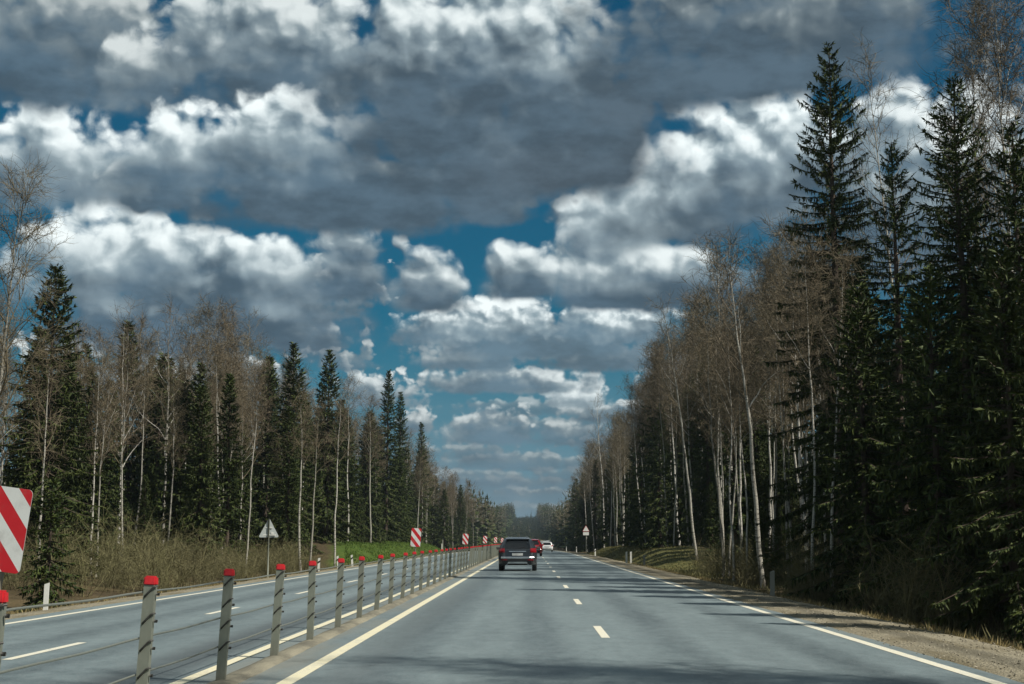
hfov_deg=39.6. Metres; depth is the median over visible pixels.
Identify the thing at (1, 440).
birch tree
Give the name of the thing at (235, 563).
bare bush
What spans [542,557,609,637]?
lane marking
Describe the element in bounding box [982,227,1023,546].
spruce tree
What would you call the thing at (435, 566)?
barrier post
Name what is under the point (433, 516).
spruce tree
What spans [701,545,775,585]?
bare bush
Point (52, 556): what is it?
bare bush
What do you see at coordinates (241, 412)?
birch tree
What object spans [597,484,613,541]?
spruce tree
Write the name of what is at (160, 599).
edge marking opposite
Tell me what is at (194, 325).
birch tree
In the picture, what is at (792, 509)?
spruce tree
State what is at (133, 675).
barrier cable
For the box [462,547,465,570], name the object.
barrier post
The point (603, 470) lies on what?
birch tree
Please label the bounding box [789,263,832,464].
birch tree
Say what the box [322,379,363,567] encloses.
birch tree
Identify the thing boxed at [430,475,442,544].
spruce tree
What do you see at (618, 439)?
birch tree
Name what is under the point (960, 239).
spruce tree
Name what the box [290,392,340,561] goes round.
birch tree
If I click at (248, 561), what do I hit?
bare bush
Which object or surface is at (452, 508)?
birch tree
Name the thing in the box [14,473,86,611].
spruce tree
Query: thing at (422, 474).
birch tree
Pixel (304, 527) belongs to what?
spruce tree
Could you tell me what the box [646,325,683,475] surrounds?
birch tree
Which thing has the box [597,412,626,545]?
birch tree
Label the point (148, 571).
bare bush
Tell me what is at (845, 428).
spruce tree
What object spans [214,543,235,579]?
bare bush
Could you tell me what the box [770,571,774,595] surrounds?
delineator post
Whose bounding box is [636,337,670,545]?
birch tree
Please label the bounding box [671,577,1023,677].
gravel
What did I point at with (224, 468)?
spruce tree
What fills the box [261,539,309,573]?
bare bush
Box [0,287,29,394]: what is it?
birch tree
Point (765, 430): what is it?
spruce tree
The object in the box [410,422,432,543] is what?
spruce tree
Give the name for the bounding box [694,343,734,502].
birch tree
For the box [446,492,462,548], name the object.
spruce tree
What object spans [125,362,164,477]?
birch tree
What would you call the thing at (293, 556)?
bare bush
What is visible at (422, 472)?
birch tree
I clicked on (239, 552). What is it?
bare bush
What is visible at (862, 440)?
spruce tree
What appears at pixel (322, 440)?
birch tree
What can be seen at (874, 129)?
birch tree
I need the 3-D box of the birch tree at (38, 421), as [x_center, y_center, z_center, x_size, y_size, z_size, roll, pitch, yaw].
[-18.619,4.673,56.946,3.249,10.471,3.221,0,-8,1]
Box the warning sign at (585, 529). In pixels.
[583,526,588,534]
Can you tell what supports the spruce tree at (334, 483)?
on the ground at (14, 601)
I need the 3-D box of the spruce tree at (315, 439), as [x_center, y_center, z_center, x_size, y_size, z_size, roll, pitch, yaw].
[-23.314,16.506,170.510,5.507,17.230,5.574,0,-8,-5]
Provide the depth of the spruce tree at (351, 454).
168.23 m
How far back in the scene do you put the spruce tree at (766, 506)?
88.22 m
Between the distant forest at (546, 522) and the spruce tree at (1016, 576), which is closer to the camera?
the spruce tree at (1016, 576)
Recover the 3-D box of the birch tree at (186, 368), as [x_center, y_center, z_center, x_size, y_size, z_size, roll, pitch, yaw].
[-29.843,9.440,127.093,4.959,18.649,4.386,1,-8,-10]
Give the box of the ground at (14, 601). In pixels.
[2,521,1019,646]
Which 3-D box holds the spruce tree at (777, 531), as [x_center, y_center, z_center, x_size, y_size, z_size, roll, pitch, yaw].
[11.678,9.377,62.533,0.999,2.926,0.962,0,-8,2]
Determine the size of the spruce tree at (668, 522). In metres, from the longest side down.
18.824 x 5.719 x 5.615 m
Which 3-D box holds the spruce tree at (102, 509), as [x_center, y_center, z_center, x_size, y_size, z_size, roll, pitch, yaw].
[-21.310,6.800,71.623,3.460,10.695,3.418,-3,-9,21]
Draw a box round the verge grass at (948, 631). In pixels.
[620,560,1023,650]
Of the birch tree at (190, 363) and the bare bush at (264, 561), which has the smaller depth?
the bare bush at (264, 561)
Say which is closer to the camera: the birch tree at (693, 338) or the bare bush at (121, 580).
the bare bush at (121, 580)
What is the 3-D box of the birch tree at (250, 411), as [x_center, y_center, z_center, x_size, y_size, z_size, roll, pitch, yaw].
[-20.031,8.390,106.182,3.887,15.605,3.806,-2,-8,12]
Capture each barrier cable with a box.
[0,551,487,673]
[6,550,457,611]
[108,566,455,683]
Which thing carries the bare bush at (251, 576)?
on the ground at (14, 601)
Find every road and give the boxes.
[0,540,549,683]
[239,541,1023,683]
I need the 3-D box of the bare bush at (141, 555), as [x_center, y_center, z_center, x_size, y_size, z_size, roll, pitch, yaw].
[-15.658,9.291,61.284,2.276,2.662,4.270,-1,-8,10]
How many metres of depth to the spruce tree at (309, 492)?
126.93 m
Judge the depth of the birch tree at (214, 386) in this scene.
83.08 m
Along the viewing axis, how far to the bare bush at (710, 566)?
81.58 m
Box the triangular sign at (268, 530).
[259,519,277,574]
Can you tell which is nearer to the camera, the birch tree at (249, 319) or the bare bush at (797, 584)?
the bare bush at (797, 584)
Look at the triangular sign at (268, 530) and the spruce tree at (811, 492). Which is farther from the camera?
the spruce tree at (811, 492)
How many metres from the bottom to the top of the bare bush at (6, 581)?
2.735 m
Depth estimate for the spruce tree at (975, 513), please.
30.36 m
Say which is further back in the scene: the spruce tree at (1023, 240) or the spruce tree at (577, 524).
the spruce tree at (577, 524)
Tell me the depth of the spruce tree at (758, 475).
78.27 m
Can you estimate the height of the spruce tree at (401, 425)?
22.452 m
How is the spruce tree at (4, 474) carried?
on the ground at (14, 601)
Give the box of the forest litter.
[659,567,1023,649]
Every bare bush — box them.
[2,540,31,588]
[3,521,47,590]
[4,542,35,586]
[6,517,61,585]
[11,513,98,589]
[29,510,136,597]
[45,526,103,575]
[47,547,82,587]
[51,514,133,584]
[69,513,108,577]
[76,495,155,588]
[77,550,144,592]
[78,503,203,583]
[89,541,137,588]
[91,507,185,585]
[95,546,143,592]
[103,520,203,594]
[111,530,181,581]
[112,504,169,565]
[114,535,167,580]
[119,535,209,590]
[122,503,197,591]
[122,531,169,585]
[134,557,199,592]
[135,526,189,571]
[141,533,219,588]
[145,520,218,590]
[157,518,251,576]
[159,523,215,574]
[167,530,220,575]
[185,534,235,582]
[189,543,226,584]
[190,542,222,580]
[190,548,214,582]
[193,536,241,574]
[196,531,235,558]
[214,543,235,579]
[214,546,253,581]
[216,548,254,581]
[219,540,265,580]
[219,553,250,576]
[224,532,257,568]
[235,538,274,573]
[237,557,256,580]
[240,563,261,579]
[245,545,280,577]
[246,549,285,574]
[247,548,299,574]
[248,538,269,572]
[252,540,291,577]
[252,545,312,574]
[257,536,303,574]
[258,540,319,571]
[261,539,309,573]
[266,529,294,562]
[266,541,306,574]
[272,543,315,571]
[278,535,308,571]
[286,542,327,572]
[303,542,331,572]
[316,554,336,569]
[679,531,745,580]
[681,538,709,568]
[690,545,727,572]
[694,532,714,568]
[695,555,719,574]
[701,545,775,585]
[704,545,731,568]
[706,540,751,578]
[711,528,753,573]
[711,531,796,573]
[716,550,770,586]
[725,537,762,565]
[733,548,756,582]
[737,548,768,586]
[749,525,848,604]
[756,529,836,601]
[761,528,810,579]
[765,529,864,600]
[775,554,847,600]
[788,514,826,584]
[790,539,856,604]
[830,511,966,622]
[832,539,911,618]
[833,494,983,629]
[838,555,909,604]
[846,568,887,607]
[880,535,1002,629]
[892,578,1005,633]
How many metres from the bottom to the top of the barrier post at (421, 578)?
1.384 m
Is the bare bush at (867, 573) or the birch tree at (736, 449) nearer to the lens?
the bare bush at (867, 573)
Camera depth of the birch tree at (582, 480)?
311.98 m
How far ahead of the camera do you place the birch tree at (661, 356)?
145.11 m
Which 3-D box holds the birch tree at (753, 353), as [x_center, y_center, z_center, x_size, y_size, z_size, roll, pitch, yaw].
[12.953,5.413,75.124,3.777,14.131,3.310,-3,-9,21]
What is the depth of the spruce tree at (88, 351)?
108.92 m
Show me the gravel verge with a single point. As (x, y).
(50, 610)
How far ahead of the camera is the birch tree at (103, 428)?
66.49 m
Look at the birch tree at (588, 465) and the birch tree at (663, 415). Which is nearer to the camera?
the birch tree at (663, 415)
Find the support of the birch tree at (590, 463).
on the ground at (14, 601)
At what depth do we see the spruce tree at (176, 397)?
106.21 m
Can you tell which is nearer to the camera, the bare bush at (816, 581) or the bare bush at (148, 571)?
the bare bush at (816, 581)
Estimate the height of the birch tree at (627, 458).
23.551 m
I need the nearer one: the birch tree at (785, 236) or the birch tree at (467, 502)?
the birch tree at (785, 236)
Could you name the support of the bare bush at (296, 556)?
on the ground at (14, 601)
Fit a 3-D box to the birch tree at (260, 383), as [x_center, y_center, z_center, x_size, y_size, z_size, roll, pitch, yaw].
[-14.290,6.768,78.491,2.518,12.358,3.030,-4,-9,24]
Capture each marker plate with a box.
[0,486,32,589]
[410,528,420,551]
[462,534,468,546]
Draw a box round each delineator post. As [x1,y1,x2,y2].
[43,583,49,609]
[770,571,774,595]
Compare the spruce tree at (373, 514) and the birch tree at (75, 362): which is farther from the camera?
the spruce tree at (373, 514)
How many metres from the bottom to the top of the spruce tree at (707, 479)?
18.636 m
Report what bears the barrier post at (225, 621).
on the median strip
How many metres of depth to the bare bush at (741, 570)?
60.14 m
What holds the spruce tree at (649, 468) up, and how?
on the ground at (14, 601)
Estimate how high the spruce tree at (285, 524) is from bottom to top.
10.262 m
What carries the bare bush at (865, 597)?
on the ground at (14, 601)
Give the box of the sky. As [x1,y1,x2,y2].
[0,0,1023,518]
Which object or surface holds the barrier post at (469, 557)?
on the median strip
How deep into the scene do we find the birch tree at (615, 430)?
217.66 m
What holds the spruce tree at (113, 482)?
on the ground at (14, 601)
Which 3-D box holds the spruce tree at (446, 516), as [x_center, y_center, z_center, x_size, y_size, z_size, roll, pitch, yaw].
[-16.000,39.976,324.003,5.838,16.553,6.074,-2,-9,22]
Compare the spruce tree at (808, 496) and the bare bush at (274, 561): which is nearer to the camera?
the spruce tree at (808, 496)
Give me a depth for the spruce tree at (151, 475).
74.94 m
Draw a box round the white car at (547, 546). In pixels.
[542,542,552,551]
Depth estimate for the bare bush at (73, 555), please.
58.34 m
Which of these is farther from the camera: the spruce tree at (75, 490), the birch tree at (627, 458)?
the birch tree at (627, 458)
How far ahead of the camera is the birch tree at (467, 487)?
351.04 m
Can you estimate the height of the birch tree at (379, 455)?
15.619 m
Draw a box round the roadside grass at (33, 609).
[6,558,384,613]
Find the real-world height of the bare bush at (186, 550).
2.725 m
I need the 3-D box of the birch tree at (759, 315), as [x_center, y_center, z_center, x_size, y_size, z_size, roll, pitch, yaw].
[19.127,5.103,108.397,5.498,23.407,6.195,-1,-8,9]
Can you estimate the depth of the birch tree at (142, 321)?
107.99 m
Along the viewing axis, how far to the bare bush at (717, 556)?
82.29 m
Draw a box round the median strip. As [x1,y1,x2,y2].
[207,556,497,683]
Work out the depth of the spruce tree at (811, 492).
84.32 m
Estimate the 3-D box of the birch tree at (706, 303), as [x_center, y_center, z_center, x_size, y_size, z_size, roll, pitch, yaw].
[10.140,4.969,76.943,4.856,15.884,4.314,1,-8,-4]
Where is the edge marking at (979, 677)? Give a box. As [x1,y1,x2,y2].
[541,543,1005,683]
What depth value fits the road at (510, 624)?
20.31 m
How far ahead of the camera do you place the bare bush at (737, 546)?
77.45 m
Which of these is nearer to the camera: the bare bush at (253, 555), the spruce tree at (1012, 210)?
the spruce tree at (1012, 210)
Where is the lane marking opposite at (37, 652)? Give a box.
[2,560,444,659]
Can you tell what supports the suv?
on the road at (510, 624)
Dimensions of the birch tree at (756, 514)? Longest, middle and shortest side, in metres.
16.264 x 4.332 x 3.871 m
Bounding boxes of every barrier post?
[0,590,9,667]
[135,576,159,683]
[215,569,235,680]
[270,564,286,655]
[306,561,317,639]
[335,558,345,627]
[356,556,365,617]
[374,555,383,609]
[388,554,395,603]
[400,553,408,598]
[410,552,416,593]
[419,551,424,589]
[426,550,432,586]
[433,550,437,583]
[439,549,443,581]
[444,549,447,578]
[448,548,451,576]
[452,548,456,574]
[456,548,460,573]
[459,547,462,571]
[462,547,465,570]
[465,547,468,569]
[468,547,471,568]
[470,546,473,567]
[473,546,474,565]
[475,546,477,564]
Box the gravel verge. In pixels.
[5,551,468,619]
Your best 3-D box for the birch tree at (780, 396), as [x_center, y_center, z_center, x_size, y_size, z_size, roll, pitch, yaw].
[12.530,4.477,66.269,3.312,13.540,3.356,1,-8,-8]
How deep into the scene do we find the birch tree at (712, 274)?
98.24 m
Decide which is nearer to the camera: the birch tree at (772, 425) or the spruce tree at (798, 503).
the birch tree at (772, 425)
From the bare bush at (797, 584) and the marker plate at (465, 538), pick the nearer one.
the bare bush at (797, 584)
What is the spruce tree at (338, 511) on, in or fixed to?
on the ground at (14, 601)
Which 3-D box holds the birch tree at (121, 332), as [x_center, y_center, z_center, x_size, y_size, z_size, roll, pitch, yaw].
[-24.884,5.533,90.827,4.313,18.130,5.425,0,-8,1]
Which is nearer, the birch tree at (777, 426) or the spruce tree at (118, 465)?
the birch tree at (777, 426)
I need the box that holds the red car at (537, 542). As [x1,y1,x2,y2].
[531,539,543,555]
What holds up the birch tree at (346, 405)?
on the ground at (14, 601)
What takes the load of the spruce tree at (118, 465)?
on the ground at (14, 601)
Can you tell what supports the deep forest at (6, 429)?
on the ground at (14, 601)
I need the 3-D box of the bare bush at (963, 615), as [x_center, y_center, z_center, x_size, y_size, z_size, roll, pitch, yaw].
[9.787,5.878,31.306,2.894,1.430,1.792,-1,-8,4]
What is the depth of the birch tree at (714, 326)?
102.58 m
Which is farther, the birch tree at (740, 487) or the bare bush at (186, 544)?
the birch tree at (740, 487)
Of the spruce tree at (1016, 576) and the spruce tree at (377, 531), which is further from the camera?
the spruce tree at (377, 531)
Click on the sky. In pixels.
(480, 204)
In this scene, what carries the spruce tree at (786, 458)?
on the ground at (14, 601)
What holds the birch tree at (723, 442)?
on the ground at (14, 601)
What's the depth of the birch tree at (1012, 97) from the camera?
48.18 m
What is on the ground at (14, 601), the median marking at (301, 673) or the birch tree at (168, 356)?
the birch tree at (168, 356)
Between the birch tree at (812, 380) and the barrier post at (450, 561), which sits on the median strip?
the barrier post at (450, 561)
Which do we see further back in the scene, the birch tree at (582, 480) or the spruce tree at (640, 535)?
the birch tree at (582, 480)
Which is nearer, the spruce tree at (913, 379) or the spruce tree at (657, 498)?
the spruce tree at (913, 379)
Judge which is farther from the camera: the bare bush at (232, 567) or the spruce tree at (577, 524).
the spruce tree at (577, 524)
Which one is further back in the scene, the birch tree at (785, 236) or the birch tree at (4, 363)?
the birch tree at (785, 236)
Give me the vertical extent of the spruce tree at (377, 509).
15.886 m
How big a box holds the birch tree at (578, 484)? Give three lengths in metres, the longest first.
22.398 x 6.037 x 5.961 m
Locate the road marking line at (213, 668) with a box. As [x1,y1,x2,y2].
[170,562,476,683]
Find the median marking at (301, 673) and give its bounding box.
[276,559,497,683]
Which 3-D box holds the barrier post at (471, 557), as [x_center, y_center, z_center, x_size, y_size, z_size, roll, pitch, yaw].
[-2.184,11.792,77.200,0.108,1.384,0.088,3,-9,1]
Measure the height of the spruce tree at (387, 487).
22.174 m
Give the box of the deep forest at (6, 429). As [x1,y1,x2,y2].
[0,354,941,531]
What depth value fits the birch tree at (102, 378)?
105.91 m
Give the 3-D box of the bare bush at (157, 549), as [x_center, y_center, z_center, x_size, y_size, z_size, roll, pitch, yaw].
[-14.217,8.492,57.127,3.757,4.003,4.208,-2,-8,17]
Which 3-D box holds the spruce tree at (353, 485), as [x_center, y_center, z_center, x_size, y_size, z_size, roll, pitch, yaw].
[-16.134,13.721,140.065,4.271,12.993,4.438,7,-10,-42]
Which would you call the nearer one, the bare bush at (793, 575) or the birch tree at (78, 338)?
the bare bush at (793, 575)
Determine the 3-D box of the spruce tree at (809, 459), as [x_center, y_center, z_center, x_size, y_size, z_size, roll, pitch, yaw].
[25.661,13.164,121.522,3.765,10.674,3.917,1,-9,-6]
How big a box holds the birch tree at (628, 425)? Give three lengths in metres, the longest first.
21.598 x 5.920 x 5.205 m
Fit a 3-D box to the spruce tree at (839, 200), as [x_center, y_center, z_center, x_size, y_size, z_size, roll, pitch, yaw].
[11.771,-0.875,51.223,5.900,20.776,6.298,1,-8,-9]
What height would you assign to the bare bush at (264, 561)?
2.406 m
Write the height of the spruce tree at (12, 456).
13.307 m
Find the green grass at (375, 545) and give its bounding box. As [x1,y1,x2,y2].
[344,541,448,566]
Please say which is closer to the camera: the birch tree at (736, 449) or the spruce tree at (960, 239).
the spruce tree at (960, 239)
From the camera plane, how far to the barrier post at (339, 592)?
23.68 m
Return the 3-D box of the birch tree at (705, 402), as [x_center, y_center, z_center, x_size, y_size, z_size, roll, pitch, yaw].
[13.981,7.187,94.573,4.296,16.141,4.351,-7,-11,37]
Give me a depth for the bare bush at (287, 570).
76.16 m
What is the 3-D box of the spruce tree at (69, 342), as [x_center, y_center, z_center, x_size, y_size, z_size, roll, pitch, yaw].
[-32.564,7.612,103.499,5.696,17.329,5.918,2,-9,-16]
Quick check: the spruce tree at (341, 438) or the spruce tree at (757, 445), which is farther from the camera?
the spruce tree at (341, 438)
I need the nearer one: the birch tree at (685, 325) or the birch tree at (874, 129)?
the birch tree at (874, 129)
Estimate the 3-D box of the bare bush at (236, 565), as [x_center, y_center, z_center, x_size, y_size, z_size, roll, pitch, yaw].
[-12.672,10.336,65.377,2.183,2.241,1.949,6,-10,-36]
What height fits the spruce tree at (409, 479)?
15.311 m
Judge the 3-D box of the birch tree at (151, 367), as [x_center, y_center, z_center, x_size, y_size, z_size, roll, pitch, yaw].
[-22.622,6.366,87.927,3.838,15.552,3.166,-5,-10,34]
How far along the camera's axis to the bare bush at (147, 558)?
56.13 m
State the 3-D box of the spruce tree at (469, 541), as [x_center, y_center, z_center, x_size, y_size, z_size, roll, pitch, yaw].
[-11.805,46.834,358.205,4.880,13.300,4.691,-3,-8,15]
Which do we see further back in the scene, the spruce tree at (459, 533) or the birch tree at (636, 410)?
the spruce tree at (459, 533)
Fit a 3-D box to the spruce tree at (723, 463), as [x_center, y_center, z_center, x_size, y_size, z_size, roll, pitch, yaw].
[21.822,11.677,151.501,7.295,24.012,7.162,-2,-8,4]
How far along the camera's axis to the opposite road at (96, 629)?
23.52 m
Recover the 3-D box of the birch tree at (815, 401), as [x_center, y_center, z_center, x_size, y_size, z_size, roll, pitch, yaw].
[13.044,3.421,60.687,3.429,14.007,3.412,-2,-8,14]
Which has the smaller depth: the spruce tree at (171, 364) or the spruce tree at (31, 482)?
the spruce tree at (31, 482)
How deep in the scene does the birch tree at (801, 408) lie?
68.34 m
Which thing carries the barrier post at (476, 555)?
on the median strip
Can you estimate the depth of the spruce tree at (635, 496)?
170.40 m
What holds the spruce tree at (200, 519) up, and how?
on the ground at (14, 601)
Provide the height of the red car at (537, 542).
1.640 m
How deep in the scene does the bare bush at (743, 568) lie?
66.13 m
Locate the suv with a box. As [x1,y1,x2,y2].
[496,536,539,570]
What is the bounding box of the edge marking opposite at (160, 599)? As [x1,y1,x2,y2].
[5,553,452,624]
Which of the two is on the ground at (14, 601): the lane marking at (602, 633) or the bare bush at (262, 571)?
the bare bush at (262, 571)
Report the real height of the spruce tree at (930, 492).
9.164 m
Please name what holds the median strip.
on the opposite road at (96, 629)
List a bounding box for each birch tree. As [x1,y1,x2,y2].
[0,150,74,416]
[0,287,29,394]
[0,322,56,485]
[0,335,23,443]
[0,358,23,473]
[10,339,83,579]
[25,326,77,399]
[46,339,90,455]
[62,317,109,495]
[70,348,127,563]
[76,325,136,499]
[80,353,118,497]
[81,356,130,575]
[98,334,155,544]
[99,295,154,542]
[110,338,151,510]
[115,309,164,479]
[118,324,174,542]
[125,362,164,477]
[130,294,202,542]
[145,363,192,552]
[152,330,216,469]
[171,305,213,411]
[176,291,234,400]
[176,355,197,397]
[188,295,253,488]
[189,321,221,426]
[190,328,246,547]
[191,391,222,526]
[208,350,257,499]
[209,330,257,504]
[211,307,259,397]
[211,380,252,545]
[213,357,262,520]
[219,355,262,536]
[222,386,274,561]
[228,357,277,567]
[229,307,278,487]
[237,329,278,522]
[243,343,282,486]
[262,432,298,509]
[268,377,306,435]
[270,359,299,433]
[275,351,311,415]
[282,375,323,572]
[287,363,317,509]
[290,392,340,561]
[299,386,320,443]
[314,402,334,515]
[320,373,366,540]
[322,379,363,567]
[352,417,364,474]
[352,418,363,460]
[353,393,387,543]
[353,416,387,532]
[401,428,418,482]
[406,443,417,489]
[409,434,438,486]
[410,456,431,527]
[411,447,432,531]
[419,449,440,541]
[422,470,435,541]
[429,460,444,537]
[430,463,439,503]
[435,479,451,515]
[436,466,453,505]
[446,485,455,535]
[447,470,466,528]
[447,483,458,548]
[448,474,459,550]
[461,478,474,551]
[464,489,473,517]
[468,499,477,546]
[565,474,579,550]
[572,455,589,542]
[572,469,586,522]
[578,438,599,550]
[579,445,602,525]
[581,438,603,551]
[586,389,609,547]
[593,431,616,545]
[594,450,606,515]
[595,437,626,545]
[597,408,630,545]
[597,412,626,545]
[601,417,629,540]
[603,438,624,546]
[610,407,634,528]
[616,373,654,544]
[617,417,634,545]
[621,338,679,484]
[623,379,656,542]
[623,385,642,524]
[625,378,647,439]
[625,385,652,469]
[631,395,655,540]
[634,346,668,429]
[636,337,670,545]
[639,339,686,546]
[642,288,699,559]
[642,319,685,545]
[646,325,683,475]
[646,327,692,440]
[650,358,695,542]
[653,364,691,545]
[654,325,702,545]
[661,286,744,576]
[663,355,705,545]
[667,282,708,528]
[667,283,714,514]
[667,312,702,397]
[670,231,765,497]
[671,306,703,468]
[682,315,737,554]
[684,330,726,541]
[685,247,764,483]
[690,221,791,588]
[694,314,737,566]
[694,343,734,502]
[697,285,777,569]
[699,289,736,460]
[701,309,765,580]
[701,354,759,557]
[708,388,753,471]
[709,323,761,573]
[715,340,766,575]
[720,321,778,524]
[723,297,793,546]
[725,286,753,434]
[726,240,782,428]
[736,285,794,547]
[737,303,807,575]
[739,233,812,570]
[741,261,785,429]
[742,204,811,465]
[742,261,824,570]
[746,241,804,534]
[748,207,806,478]
[755,339,809,536]
[758,345,794,551]
[760,246,821,556]
[762,226,843,600]
[769,295,817,531]
[777,192,859,460]
[779,268,846,551]
[780,198,882,360]
[785,335,817,537]
[787,234,910,601]
[787,307,832,543]
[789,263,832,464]
[833,28,931,418]
[904,0,1023,284]
[916,0,1023,303]
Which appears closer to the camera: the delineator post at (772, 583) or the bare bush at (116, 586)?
the delineator post at (772, 583)
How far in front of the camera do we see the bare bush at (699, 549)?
96.38 m
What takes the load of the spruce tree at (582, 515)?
on the ground at (14, 601)
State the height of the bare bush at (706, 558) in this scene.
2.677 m
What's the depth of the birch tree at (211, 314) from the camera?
105.01 m
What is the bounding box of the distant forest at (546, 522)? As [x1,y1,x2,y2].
[440,480,599,550]
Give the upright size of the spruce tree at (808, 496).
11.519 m
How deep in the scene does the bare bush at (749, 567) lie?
62.05 m
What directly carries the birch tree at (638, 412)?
on the ground at (14, 601)
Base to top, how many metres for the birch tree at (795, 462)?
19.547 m
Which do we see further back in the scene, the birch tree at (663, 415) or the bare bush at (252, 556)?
the birch tree at (663, 415)
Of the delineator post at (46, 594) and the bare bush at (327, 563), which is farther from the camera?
the bare bush at (327, 563)
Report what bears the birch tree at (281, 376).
on the ground at (14, 601)
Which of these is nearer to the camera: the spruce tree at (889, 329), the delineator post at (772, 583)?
the delineator post at (772, 583)
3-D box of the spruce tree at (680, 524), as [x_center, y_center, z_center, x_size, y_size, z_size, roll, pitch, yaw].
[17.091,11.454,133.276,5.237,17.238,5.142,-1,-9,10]
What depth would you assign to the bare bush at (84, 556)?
56.81 m
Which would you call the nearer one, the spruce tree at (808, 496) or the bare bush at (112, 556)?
the bare bush at (112, 556)
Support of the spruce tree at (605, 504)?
on the ground at (14, 601)
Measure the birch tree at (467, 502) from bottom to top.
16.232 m
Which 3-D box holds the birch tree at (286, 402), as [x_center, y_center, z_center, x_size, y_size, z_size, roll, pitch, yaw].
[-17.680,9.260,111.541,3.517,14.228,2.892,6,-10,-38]
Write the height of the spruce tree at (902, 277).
16.107 m
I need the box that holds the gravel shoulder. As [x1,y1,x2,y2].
[557,550,1023,682]
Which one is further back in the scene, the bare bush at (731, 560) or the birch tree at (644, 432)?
the birch tree at (644, 432)
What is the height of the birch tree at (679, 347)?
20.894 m
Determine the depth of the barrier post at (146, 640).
11.72 m
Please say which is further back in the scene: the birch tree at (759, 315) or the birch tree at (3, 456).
the birch tree at (759, 315)
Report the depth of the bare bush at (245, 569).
68.72 m
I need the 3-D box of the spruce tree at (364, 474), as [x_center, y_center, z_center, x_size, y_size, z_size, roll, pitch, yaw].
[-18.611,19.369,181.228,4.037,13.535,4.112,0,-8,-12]
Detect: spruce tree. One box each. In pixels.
[0,263,106,580]
[0,460,12,486]
[3,329,65,569]
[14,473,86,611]
[27,358,96,576]
[44,371,69,504]
[53,373,117,566]
[56,331,88,528]
[76,343,101,537]
[85,380,132,569]
[95,320,158,549]
[110,458,130,554]
[123,353,183,546]
[124,355,164,524]
[129,474,155,575]
[133,357,188,540]
[134,463,162,555]
[154,378,207,565]
[158,375,193,526]
[163,362,222,555]
[166,384,230,575]
[174,474,196,564]
[194,472,210,541]
[195,356,243,505]
[202,373,255,569]
[215,436,254,552]
[223,423,261,568]
[240,399,255,506]
[242,355,282,546]
[244,356,282,540]
[245,401,278,543]
[255,341,328,555]
[261,447,309,558]
[266,406,308,570]
[271,420,310,564]
[273,481,297,556]
[299,396,321,538]
[302,349,357,543]
[302,404,322,534]
[306,411,325,509]
[317,429,340,541]
[328,417,368,541]
[329,465,349,541]
[331,398,357,533]
[338,408,357,520]
[344,408,390,543]
[351,488,368,542]
[356,446,373,526]
[367,369,408,541]
[367,491,374,539]
[373,486,385,541]
[382,453,415,542]
[383,458,403,541]
[391,391,414,540]
[400,456,411,540]
[404,446,417,541]
[407,472,416,527]
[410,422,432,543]
[410,448,440,545]
[423,471,440,545]
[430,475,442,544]
[433,488,454,551]
[436,485,449,542]
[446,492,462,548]
[450,485,469,551]
[461,502,472,550]
[465,496,477,548]
[563,478,581,551]
[572,475,591,551]
[574,488,591,551]
[575,517,583,551]
[582,459,606,552]
[593,454,625,549]
[597,459,615,549]
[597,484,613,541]
[604,443,631,546]
[613,444,631,545]
[615,431,640,545]
[619,455,634,544]
[622,411,651,546]
[626,373,682,548]
[635,413,667,533]
[638,402,671,548]
[656,374,704,545]
[668,374,707,546]
[681,356,727,546]
[696,435,727,544]
[701,482,721,564]
[703,383,728,507]
[704,394,760,568]
[724,431,749,551]
[724,478,745,563]
[735,341,774,483]
[735,346,783,545]
[745,460,772,558]
[748,521,754,551]
[750,518,761,571]
[751,427,799,552]
[753,507,774,579]
[754,41,912,592]
[760,300,817,527]
[760,429,772,466]
[763,474,778,539]
[768,524,787,585]
[769,424,799,528]
[778,509,784,550]
[782,281,922,611]
[786,390,816,504]
[790,497,802,560]
[793,497,799,551]
[795,415,816,561]
[799,350,849,565]
[799,366,848,569]
[801,326,879,557]
[802,354,854,562]
[803,435,810,499]
[825,138,940,592]
[843,265,1018,620]
[845,252,888,367]
[869,325,885,418]
[869,344,924,568]
[877,325,907,470]
[884,73,1023,616]
[890,175,1016,587]
[895,301,940,549]
[910,245,1023,642]
[930,115,1023,612]
[932,249,1019,590]
[932,277,985,502]
[966,262,1023,648]
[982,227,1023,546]
[1007,192,1023,274]
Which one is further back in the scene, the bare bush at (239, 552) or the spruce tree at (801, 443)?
the spruce tree at (801, 443)
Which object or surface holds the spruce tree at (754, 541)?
on the ground at (14, 601)
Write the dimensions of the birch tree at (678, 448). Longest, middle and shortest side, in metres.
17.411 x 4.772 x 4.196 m
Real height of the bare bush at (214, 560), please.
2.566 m
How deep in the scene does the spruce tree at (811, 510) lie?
68.94 m
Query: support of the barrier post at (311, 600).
on the median strip
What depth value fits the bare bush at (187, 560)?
59.91 m
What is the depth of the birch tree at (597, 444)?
262.62 m
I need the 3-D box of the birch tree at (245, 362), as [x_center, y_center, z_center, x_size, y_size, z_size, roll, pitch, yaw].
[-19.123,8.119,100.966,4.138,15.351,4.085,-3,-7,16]
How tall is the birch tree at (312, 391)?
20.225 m
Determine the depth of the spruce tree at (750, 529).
84.93 m
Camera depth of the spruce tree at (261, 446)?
125.66 m
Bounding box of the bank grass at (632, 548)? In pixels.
[585,545,770,577]

